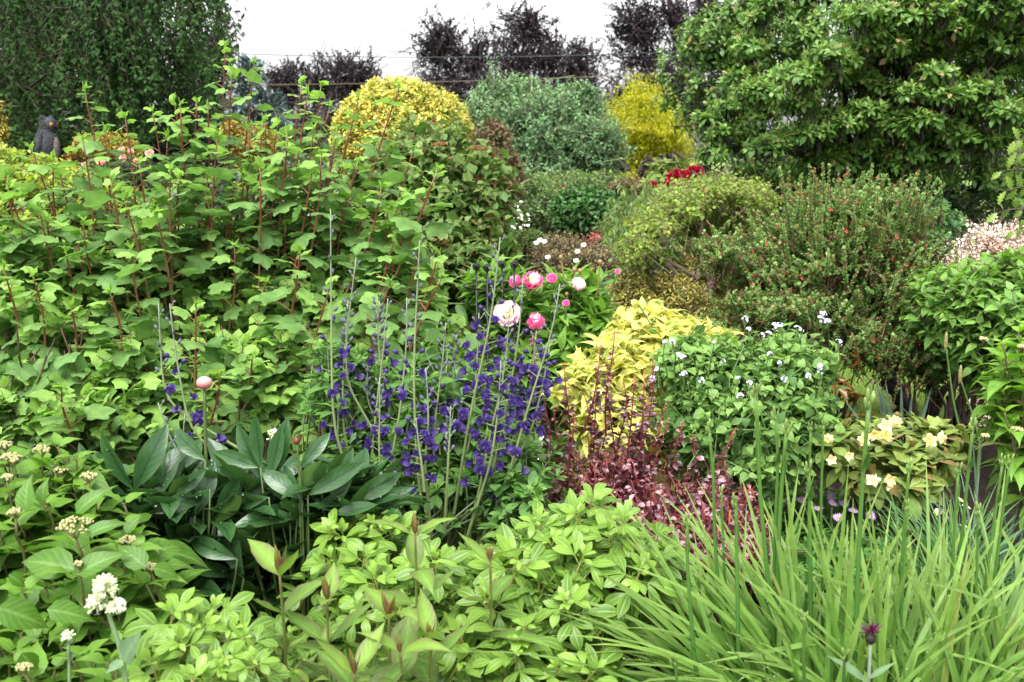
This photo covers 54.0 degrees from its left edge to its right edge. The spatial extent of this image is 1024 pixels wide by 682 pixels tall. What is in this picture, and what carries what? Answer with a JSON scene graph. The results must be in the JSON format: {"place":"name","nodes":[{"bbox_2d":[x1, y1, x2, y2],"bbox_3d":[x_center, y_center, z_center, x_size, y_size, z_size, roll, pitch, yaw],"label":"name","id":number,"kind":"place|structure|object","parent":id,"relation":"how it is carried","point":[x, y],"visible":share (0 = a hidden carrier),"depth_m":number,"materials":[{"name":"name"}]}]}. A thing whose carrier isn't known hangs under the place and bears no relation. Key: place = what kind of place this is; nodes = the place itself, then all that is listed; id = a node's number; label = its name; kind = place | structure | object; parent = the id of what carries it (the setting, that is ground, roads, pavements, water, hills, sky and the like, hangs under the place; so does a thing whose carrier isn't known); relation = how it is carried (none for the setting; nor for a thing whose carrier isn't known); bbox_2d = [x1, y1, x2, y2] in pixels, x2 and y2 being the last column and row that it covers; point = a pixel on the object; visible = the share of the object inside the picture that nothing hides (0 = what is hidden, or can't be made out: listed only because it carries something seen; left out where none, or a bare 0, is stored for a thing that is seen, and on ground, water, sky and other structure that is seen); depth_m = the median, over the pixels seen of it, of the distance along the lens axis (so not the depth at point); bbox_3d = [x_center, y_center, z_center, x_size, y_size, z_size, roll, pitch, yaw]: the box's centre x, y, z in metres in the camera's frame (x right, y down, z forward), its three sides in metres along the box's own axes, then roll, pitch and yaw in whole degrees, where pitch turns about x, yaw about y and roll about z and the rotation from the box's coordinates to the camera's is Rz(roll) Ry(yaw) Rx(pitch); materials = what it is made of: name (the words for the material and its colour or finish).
{"place":"outdoors","nodes":[
{"label":"outdoors","id":0,"kind":"place"},
{"bbox_2d":[154,300,237,449],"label":"baptisia plant","id":1,"kind":"object","parent":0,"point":[196,417],"visible":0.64,"depth_m":3.20,"materials":[{"name":"green plant"}]},
{"bbox_2d":[235,52,669,57],"bbox_3d":[-0.894,-7.822,27.026,18.724,0.389,0.018,0,11,0],"label":"overhead wire","id":2,"kind":"object","parent":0,"point":[451,57],"visible":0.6,"depth_m":27.05,"materials":[{"name":"black metal"}]},
{"bbox_2d":[219,80,712,103],"bbox_3d":[-0.924,-6.860,27.205,18.866,0.896,0.011,0,11,0],"label":"overhead wire","id":3,"kind":"object","parent":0,"point":[566,90],"visible":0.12,"depth_m":27.21,"materials":[{"name":"black metal"}]},
{"bbox_2d":[270,71,707,84],"bbox_3d":[-0.910,-7.183,27.145,18.822,0.547,0.014,0,11,0],"label":"overhead wire","id":4,"kind":"object","parent":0,"point":[460,81],"visible":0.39,"depth_m":27.17,"materials":[{"name":"black metal"}]},
{"bbox_2d":[5,158,1013,229],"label":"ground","id":5,"kind":"structure","parent":0,"point":[337,192],"depth_m":87.27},
{"bbox_2d":[190,7,246,219],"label":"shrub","id":6,"kind":"object","parent":5,"relation":"on","point":[242,34],"visible":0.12,"depth_m":21.17,"materials":[{"name":"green plant"}]},
{"bbox_2d":[255,41,395,192],"bbox_3d":[-6.296,-7.290,33.278,5.411,5.635,5.280,0,11,0],"label":"purple tree","id":7,"kind":"object","parent":5,"relation":"on","point":[343,72],"visible":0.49,"depth_m":32.81,"materials":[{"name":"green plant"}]},
{"bbox_2d":[391,0,621,115],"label":"purple tree","id":8,"kind":"object","parent":5,"relation":"on","point":[440,41],"visible":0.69,"depth_m":34.44,"materials":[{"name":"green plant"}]},
{"bbox_2d":[1,121,1021,218],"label":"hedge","id":9,"kind":"object","parent":5,"relation":"on","point":[307,151],"visible":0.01,"depth_m":23.18,"materials":[{"name":"green plant"}]},
{"bbox_2d":[582,0,729,155],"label":"purple tree","id":10,"kind":"object","parent":5,"relation":"on","point":[638,28],"visible":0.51,"depth_m":31.54,"materials":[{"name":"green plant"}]},
{"bbox_2d":[0,232,1023,679],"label":"soil bed","id":11,"kind":"object","parent":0,"point":[986,474],"depth_m":4.61,"materials":[{"name":"brown soil"}]},
{"bbox_2d":[0,98,18,228],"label":"golden conifer","id":12,"kind":"object","parent":11,"relation":"on","point":[3,125],"visible":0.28,"depth_m":7.33,"materials":[{"name":"yellow plant"}]},
{"bbox_2d":[61,629,75,681],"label":"valerian flower","id":13,"kind":"object","parent":11,"relation":"on","point":[66,634],"visible":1,"depth_m":2.04,"materials":[{"name":"white plant"}]},
{"bbox_2d":[0,140,156,243],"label":"lime hedge","id":14,"kind":"object","parent":11,"relation":"on","point":[18,165],"visible":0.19,"depth_m":5.88,"materials":[{"name":"green plant"}]},
{"bbox_2d":[60,130,144,172],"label":"amber shrub","id":15,"kind":"object","parent":11,"relation":"on","point":[78,155],"visible":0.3,"depth_m":7.68,"materials":[{"name":"orange plant"}]},
{"bbox_2d":[84,573,140,681],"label":"valerian flower","id":16,"kind":"object","parent":11,"relation":"on","point":[103,583],"visible":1,"depth_m":2.05,"materials":[{"name":"white plant"}]},
{"bbox_2d":[76,146,161,208],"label":"rose bush","id":17,"kind":"object","parent":11,"relation":"on","point":[137,177],"visible":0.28,"depth_m":6.92,"materials":[{"name":"green plant"}]},
{"bbox_2d":[0,431,238,681],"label":"hydrangea bush","id":18,"kind":"object","parent":11,"relation":"on","point":[55,561],"visible":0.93,"depth_m":2.47,"materials":[{"name":"green plant"}]},
{"bbox_2d":[0,0,242,220],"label":"birch tree","id":19,"kind":"object","parent":11,"relation":"on","point":[106,50],"visible":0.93,"depth_m":8.55,"materials":[{"name":"green plant"}]},
{"bbox_2d":[57,116,280,231],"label":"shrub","id":20,"kind":"object","parent":11,"relation":"on","point":[163,151],"visible":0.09,"depth_m":12.44,"materials":[{"name":"plant"}]},
{"bbox_2d":[78,423,319,626],"bbox_3d":[-0.953,0.628,3.001,0.814,0.820,0.537,0,11,0],"label":"peony plant","id":21,"kind":"object","parent":11,"relation":"on","point":[179,484],"visible":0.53,"depth_m":2.85,"materials":[{"name":"green plant"}]},
{"bbox_2d":[196,376,212,596],"bbox_3d":[-0.873,0.559,2.931,0.046,0.932,0.046,0,11,0],"label":"peony bud","id":22,"kind":"object","parent":11,"relation":"on","point":[204,383],"visible":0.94,"depth_m":2.86,"materials":[{"name":"pink plant"}]},
{"bbox_2d":[113,587,296,681],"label":"choisya bush","id":23,"kind":"object","parent":11,"relation":"on","point":[200,640],"visible":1,"depth_m":2.16,"materials":[{"name":"green plant"}]},
{"bbox_2d":[0,39,489,491],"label":"currant bush","id":24,"kind":"object","parent":11,"relation":"on","point":[80,348],"visible":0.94,"depth_m":4.01,"materials":[{"name":"green plant"}]},
{"bbox_2d":[171,51,326,219],"bbox_3d":[-5.616,-4.308,21.559,4.140,3.714,4.194,0,11,0],"label":"spruce tree","id":25,"kind":"object","parent":11,"relation":"on","point":[245,90],"visible":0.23,"depth_m":21.28,"materials":[{"name":"green plant"}]},
{"bbox_2d":[217,117,284,216],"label":"amber shrub","id":26,"kind":"object","parent":11,"relation":"on","point":[238,130],"visible":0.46,"depth_m":7.71,"materials":[{"name":"orange plant"}]},
{"bbox_2d":[266,428,275,439],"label":"valerian flower","id":27,"kind":"object","parent":11,"relation":"on","point":[273,431],"visible":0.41,"depth_m":3.12,"materials":[{"name":"white plant"}]},
{"bbox_2d":[181,414,431,650],"bbox_3d":[-0.637,0.606,3.026,0.802,0.854,0.527,0,11,0],"label":"peony plant","id":28,"kind":"object","parent":11,"relation":"on","point":[347,485],"visible":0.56,"depth_m":2.88,"materials":[{"name":"green plant"}]},
{"bbox_2d":[252,508,460,681],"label":"choisya bush","id":29,"kind":"object","parent":11,"relation":"on","point":[359,563],"visible":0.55,"depth_m":2.73,"materials":[{"name":"green plant"}]},
{"bbox_2d":[247,510,548,681],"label":"loosestrife plant","id":30,"kind":"object","parent":11,"relation":"on","point":[403,645],"visible":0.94,"depth_m":2.23,"materials":[{"name":"green plant"}]},
{"bbox_2d":[327,75,475,182],"bbox_3d":[-0.956,-1.268,9.210,1.332,2.289,1.308,6,12,28],"label":"golden euonymus","id":31,"kind":"object","parent":11,"relation":"on","point":[420,99],"visible":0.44,"depth_m":8.74,"materials":[{"name":"yellow plant"}]},
{"bbox_2d":[333,109,531,371],"bbox_3d":[-0.541,-0.446,6.396,1.354,2.028,1.514,0,11,0],"label":"viburnum bush","id":32,"kind":"object","parent":11,"relation":"on","point":[477,191],"visible":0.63,"depth_m":6.09,"materials":[{"name":"green plant"}]},
{"bbox_2d":[290,209,579,561],"bbox_3d":[-0.214,0.239,3.540,1.172,1.422,0.821,0,11,0],"label":"baptisia plant","id":33,"kind":"object","parent":11,"relation":"on","point":[483,483],"visible":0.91,"depth_m":3.39,"materials":[{"name":"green plant"}]},
{"bbox_2d":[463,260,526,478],"bbox_3d":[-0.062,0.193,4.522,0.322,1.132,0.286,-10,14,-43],"label":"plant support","id":34,"kind":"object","parent":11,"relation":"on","point":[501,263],"visible":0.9,"depth_m":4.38,"materials":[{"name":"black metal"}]},
{"bbox_2d":[447,253,621,444],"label":"peony plant","id":35,"kind":"object","parent":34,"relation":"attached to","point":[582,303],"visible":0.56,"depth_m":4.52,"materials":[{"name":"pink plant"}]},
{"bbox_2d":[468,115,533,208],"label":"redbrown shrub","id":36,"kind":"object","parent":11,"relation":"on","point":[498,137],"visible":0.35,"depth_m":8.70,"materials":[{"name":"brown plant"}]},
{"bbox_2d":[508,199,539,265],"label":"white flowered shrub","id":37,"kind":"object","parent":11,"relation":"on","point":[531,217],"visible":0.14,"depth_m":7.47,"materials":[{"name":"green plant"}]},
{"bbox_2d":[514,228,550,271],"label":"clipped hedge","id":38,"kind":"object","parent":11,"relation":"on","point":[531,235],"visible":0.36,"depth_m":7.06,"materials":[{"name":"green plant"}]},
{"bbox_2d":[395,482,697,681],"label":"choisya bush","id":39,"kind":"object","parent":11,"relation":"on","point":[566,540],"visible":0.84,"depth_m":2.64,"materials":[{"name":"green plant"}]},
{"bbox_2d":[463,56,637,271],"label":"bluegreen shrub","id":40,"kind":"object","parent":11,"relation":"on","point":[576,122],"visible":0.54,"depth_m":11.20,"materials":[{"name":"green plant"}]},
{"bbox_2d":[512,169,609,272],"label":"green shrub","id":41,"kind":"object","parent":11,"relation":"on","point":[536,198],"visible":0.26,"depth_m":9.06,"materials":[{"name":"green plant"}]},
{"bbox_2d":[526,229,629,280],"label":"potentilla shrub","id":42,"kind":"object","parent":11,"relation":"on","point":[576,253],"visible":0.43,"depth_m":6.24,"materials":[{"name":"green plant"}]},
{"bbox_2d":[535,165,632,253],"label":"green shrub","id":43,"kind":"object","parent":11,"relation":"on","point":[611,177],"visible":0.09,"depth_m":10.15,"materials":[{"name":"green plant"}]},
{"bbox_2d":[547,183,621,246],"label":"dome shrub","id":44,"kind":"object","parent":11,"relation":"on","point":[579,210],"visible":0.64,"depth_m":7.76,"materials":[{"name":"green plant"}]},
{"bbox_2d":[581,220,606,247],"bbox_3d":[0.597,-0.278,7.027,0.381,1.130,0.293,-4,11,-22],"label":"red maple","id":45,"kind":"object","parent":11,"relation":"on","point":[595,234],"visible":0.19,"depth_m":6.90,"materials":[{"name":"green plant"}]},
{"bbox_2d":[549,176,643,200],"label":"heath shrub","id":46,"kind":"object","parent":11,"relation":"on","point":[625,182],"visible":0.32,"depth_m":9.74,"materials":[{"name":"green plant"}]},
{"bbox_2d":[528,331,669,523],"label":"barberry bush","id":47,"kind":"object","parent":11,"relation":"on","point":[632,467],"visible":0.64,"depth_m":3.51,"materials":[{"name":"red plant"}]},
{"bbox_2d":[591,267,644,288],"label":"green shrub","id":48,"kind":"object","parent":11,"relation":"on","point":[606,278],"visible":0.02,"depth_m":5.97,"materials":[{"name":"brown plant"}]},
{"bbox_2d":[591,181,694,280],"bbox_3d":[0.915,-0.416,7.024,0.787,1.434,0.947,0,11,0],"label":"lace maple","id":49,"kind":"object","parent":11,"relation":"on","point":[615,217],"visible":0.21,"depth_m":6.83,"materials":[{"name":"green plant"}]},
{"bbox_2d":[541,296,745,508],"bbox_3d":[0.562,0.322,4.367,1.090,0.996,0.731,-10,14,-43],"label":"yellow shrub","id":50,"kind":"object","parent":11,"relation":"on","point":[636,342],"visible":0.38,"depth_m":4.14,"materials":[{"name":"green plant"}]},
{"bbox_2d":[602,68,705,179],"bbox_3d":[2.192,-3.040,16.753,2.135,3.026,1.836,0,11,0],"label":"golden tree","id":51,"kind":"object","parent":11,"relation":"on","point":[642,111],"visible":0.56,"depth_m":16.38,"materials":[{"name":"yellow plant"}]},
{"bbox_2d":[600,266,734,325],"bbox_3d":[0.758,0.063,5.601,0.877,0.983,0.861,0,11,0],"label":"golden box","id":52,"kind":"object","parent":11,"relation":"on","point":[677,293],"visible":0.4,"depth_m":5.42,"materials":[{"name":"gold plant"}]},
{"bbox_2d":[453,383,914,681],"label":"daylily clump","id":53,"kind":"object","parent":11,"relation":"on","point":[698,608],"visible":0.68,"depth_m":2.59,"materials":[{"name":"green plant"}]},
{"bbox_2d":[635,154,733,294],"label":"red rhododendron","id":54,"kind":"object","parent":11,"relation":"on","point":[655,177],"visible":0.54,"depth_m":8.69,"materials":[{"name":"green plant"}]},
{"bbox_2d":[597,163,782,303],"bbox_3d":[1.047,-0.270,5.903,0.770,1.548,1.582,9,14,39],"label":"crooked tree","id":55,"kind":"object","parent":11,"relation":"on","point":[690,207],"visible":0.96,"depth_m":5.70,"materials":[{"name":"green plant"}]},
{"bbox_2d":[666,255,745,348],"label":"yellow shrub","id":56,"kind":"object","parent":11,"relation":"on","point":[689,267],"visible":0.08,"depth_m":6.78,"materials":[{"name":"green plant"}]},
{"bbox_2d":[624,420,805,641],"bbox_3d":[0.595,0.632,3.266,0.640,0.717,0.742,0,11,0],"label":"barberry bush","id":57,"kind":"object","parent":11,"relation":"on","point":[655,511],"visible":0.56,"depth_m":3.24,"materials":[{"name":"red plant"}]},
{"bbox_2d":[634,304,851,533],"bbox_3d":[0.910,0.358,3.998,0.890,0.989,0.881,0,11,0],"label":"honesty plant","id":58,"kind":"object","parent":11,"relation":"on","point":[714,380],"visible":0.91,"depth_m":3.79,"materials":[{"name":"green plant"}]},
{"bbox_2d":[615,388,1023,681],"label":"daylily clump","id":59,"kind":"object","parent":11,"relation":"on","point":[815,665],"visible":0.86,"depth_m":2.48,"materials":[{"name":"green plant"}]},
{"bbox_2d":[673,162,985,441],"bbox_3d":[1.678,-0.175,5.402,1.682,1.557,1.567,0,11,0],"label":"gooseberry shrub","id":60,"kind":"object","parent":11,"relation":"on","point":[819,243],"visible":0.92,"depth_m":5.01,"materials":[{"name":"green plant"}]},
{"bbox_2d":[755,479,912,604],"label":"fleabane plant","id":61,"kind":"object","parent":11,"relation":"on","point":[832,515],"visible":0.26,"depth_m":3.89,"materials":[{"name":"green plant"}]},
{"bbox_2d":[650,0,1023,273],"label":"broadleaf tree","id":62,"kind":"object","parent":11,"relation":"on","point":[914,103],"visible":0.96,"depth_m":8.28,"materials":[{"name":"green plant"}]},
{"bbox_2d":[824,349,864,420],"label":"rodgersia plant","id":63,"kind":"object","parent":11,"relation":"on","point":[845,393],"visible":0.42,"depth_m":4.86,"materials":[{"name":"orange plant"}]},
{"bbox_2d":[698,183,1023,302],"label":"shade shrub","id":64,"kind":"object","parent":11,"relation":"on","point":[970,205],"visible":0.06,"depth_m":8.82,"materials":[{"name":"green plant"}]},
{"bbox_2d":[828,620,895,681],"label":"cornflower","id":65,"kind":"object","parent":11,"relation":"on","point":[870,638],"visible":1,"depth_m":2.15,"materials":[{"name":"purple plant"}]},
{"bbox_2d":[845,376,931,451],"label":"iris clump","id":66,"kind":"object","parent":11,"relation":"on","point":[882,404],"visible":0.33,"depth_m":4.75,"materials":[{"name":"green plant"}]},
{"bbox_2d":[798,406,979,555],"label":"yellow rhododendron","id":67,"kind":"object","parent":11,"relation":"on","point":[938,446],"visible":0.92,"depth_m":3.71,"materials":[{"name":"green plant"}]},
{"bbox_2d":[760,417,1023,681],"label":"daylily clump","id":68,"kind":"object","parent":11,"relation":"on","point":[999,623],"visible":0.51,"depth_m":2.54,"materials":[{"name":"green plant"}]},
{"bbox_2d":[830,192,973,366],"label":"green shrub","id":69,"kind":"object","parent":11,"relation":"on","point":[953,224],"visible":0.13,"depth_m":6.84,"materials":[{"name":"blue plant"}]},
{"bbox_2d":[848,481,1023,643],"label":"grassy clump","id":70,"kind":"object","parent":11,"relation":"on","point":[918,564],"visible":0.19,"depth_m":3.28,"materials":[{"name":"green plant"}]},
{"bbox_2d":[944,331,961,497],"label":"plantain stalk","id":71,"kind":"object","parent":11,"relation":"on","point":[949,373],"visible":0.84,"depth_m":4.51,"materials":[{"name":"green plant"}]},
{"bbox_2d":[882,240,1023,464],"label":"weigela shrub","id":72,"kind":"object","parent":11,"relation":"on","point":[969,305],"visible":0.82,"depth_m":4.58,"materials":[{"name":"green plant"}]},
{"bbox_2d":[902,443,1023,581],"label":"grassy clump","id":73,"kind":"object","parent":11,"relation":"on","point":[1002,555],"visible":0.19,"depth_m":3.53,"materials":[{"name":"green plant"}]},
{"bbox_2d":[958,365,980,498],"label":"plantain stalk","id":74,"kind":"object","parent":11,"relation":"on","point":[968,403],"visible":0.83,"depth_m":4.53,"materials":[{"name":"green plant"}]},
{"bbox_2d":[933,207,1023,432],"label":"pink flowering shrub","id":75,"kind":"object","parent":11,"relation":"on","point":[992,239],"visible":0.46,"depth_m":5.48,"materials":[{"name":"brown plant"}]},
{"bbox_2d":[962,319,1023,584],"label":"hydrangea bush","id":76,"kind":"object","parent":11,"relation":"on","point":[1004,393],"visible":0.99,"depth_m":3.42,"materials":[{"name":"green plant"}]},
{"bbox_2d":[985,127,1023,238],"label":"mahonia bush","id":77,"kind":"object","parent":11,"relation":"on","point":[1013,147],"visible":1,"depth_m":4.32,"materials":[{"name":"green plant"}]},
{"bbox_3d":[-3.903,-0.777,8.602,0.196,1.493,0.196,0,11,0],"label":"wooden post","id":78,"kind":"object","parent":11,"relation":"on","visible":0},
{"bbox_2d":[34,114,60,160],"bbox_3d":[-3.913,-1.672,8.439,0.206,0.448,0.209,-7,12,-32],"label":"owl statue","id":79,"kind":"object","parent":78,"relation":"on","point":[47,141],"visible":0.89,"depth_m":8.36,"materials":[{"name":"paint"}]},
{"bbox_2d":[36,0,1022,157],"label":"sky","id":80,"kind":"structure","parent":0,"point":[279,28],"materials":[{"name":"white"}]},
{"bbox_2d":[426,428,639,551],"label":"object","id":81,"kind":"structure","parent":0,"point":[540,460],"depth_m":5.07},
{"bbox_2d":[605,151,683,203],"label":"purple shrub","id":82,"kind":"object","parent":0,"point":[642,173],"visible":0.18,"depth_m":11.68,"materials":[{"name":"green plant"}]},
{"bbox_2d":[809,350,985,421],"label":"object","id":83,"kind":"structure","parent":0,"point":[862,408],"depth_m":6.46,"materials":[{"name":"green plant"}]},
{"bbox_2d":[436,347,990,569],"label":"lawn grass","id":84,"kind":"structure","parent":83,"relation":"on","point":[857,402],"depth_m":6.08,"materials":[{"name":"green plant"}]},
{"bbox_2d":[841,411,872,416],"bbox_3d":[2.023,0.431,5.940,0.217,0.032,0.048,-1,11,-6],"label":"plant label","id":85,"kind":"object","parent":83,"relation":"on","point":[862,414],"visible":0.21,"depth_m":5.93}
]}

